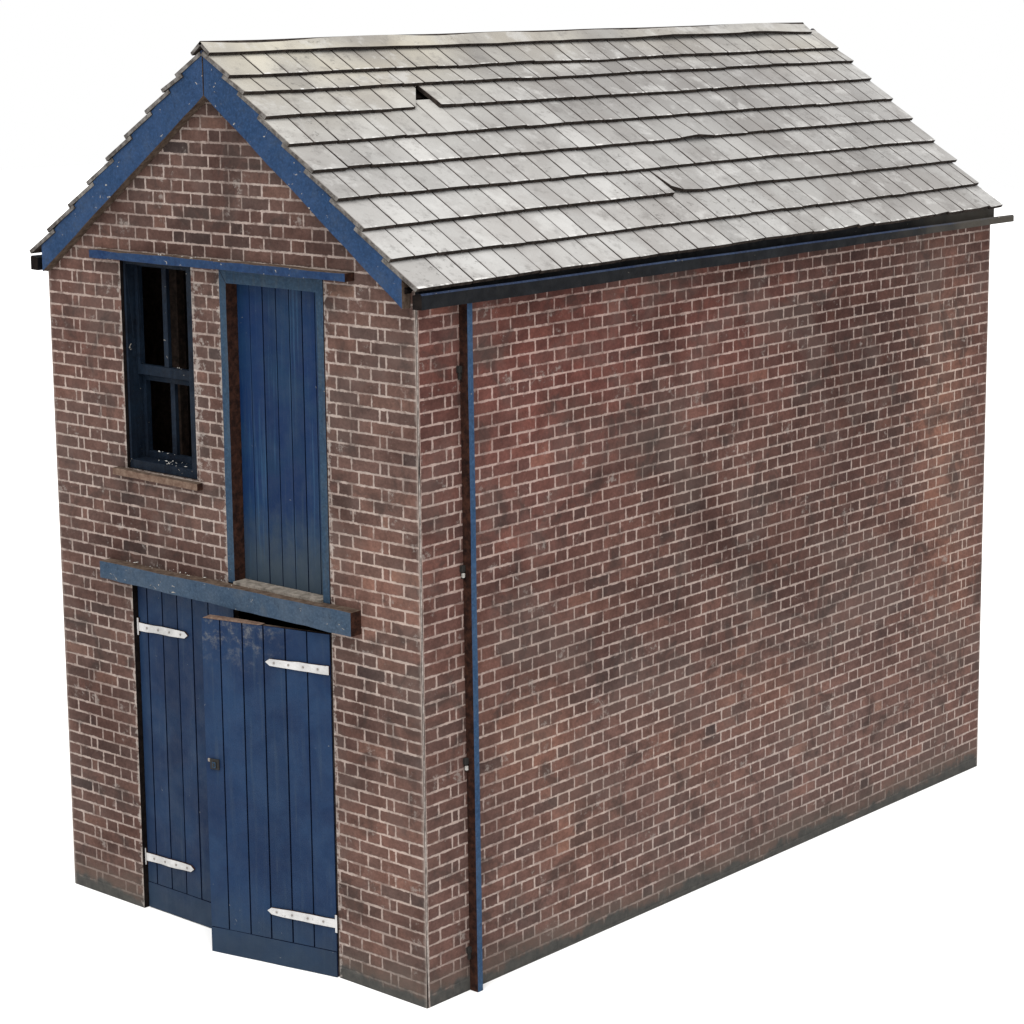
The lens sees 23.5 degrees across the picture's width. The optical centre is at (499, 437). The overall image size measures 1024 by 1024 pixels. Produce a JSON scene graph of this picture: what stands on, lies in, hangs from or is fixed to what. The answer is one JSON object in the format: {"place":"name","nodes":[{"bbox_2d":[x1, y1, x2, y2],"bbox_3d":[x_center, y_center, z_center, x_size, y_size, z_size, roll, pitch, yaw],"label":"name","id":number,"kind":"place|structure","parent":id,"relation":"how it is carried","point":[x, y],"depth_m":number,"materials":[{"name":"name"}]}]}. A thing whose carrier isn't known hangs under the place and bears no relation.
{"place":"outdoors","nodes":[
{"label":"outdoors","id":0,"kind":"place"},
{"bbox_2d":[0,165,1023,1023],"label":"ground","id":1,"kind":"structure","parent":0,"point":[908,909],"depth_m":15.77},
{"bbox_2d":[29,22,1013,1008],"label":"model building","id":2,"kind":"structure","parent":1,"relation":"on","point":[521,496],"depth_m":14.99,"materials":[{"name":"brick"}]},
{"bbox_2d":[123,261,196,478],"bbox_3d":[-1.994,-0.425,14.901,0.625,1.292,0.142,8,14,41],"label":"window","id":3,"kind":"structure","parent":2,"relation":"in","point":[140,374],"depth_m":15.01,"materials":[{"name":"blue wood"}]},
{"bbox_2d":[137,586,238,927],"bbox_3d":[-1.906,1.981,15.231,0.886,2.131,0.063,8,14,41],"label":"door","id":4,"kind":"structure","parent":2,"relation":"in","point":[169,626],"depth_m":15.30,"materials":[{"name":"blue wood"}]},
{"bbox_2d":[201,614,339,976],"bbox_3d":[-1.345,2.116,14.562,0.909,2.098,0.065,5,12,28],"label":"door","id":5,"kind":"structure","parent":2,"relation":"in","point":[269,710],"depth_m":14.54,"materials":[{"name":"blue wood"}]},
{"bbox_2d":[218,270,330,603],"bbox_3d":[-1.264,-0.021,14.277,0.861,1.874,0.114,8,14,41],"label":"loft door","id":6,"kind":"structure","parent":2,"relation":"in","point":[272,327],"depth_m":14.34,"materials":[{"name":"blue wood"}]}
]}

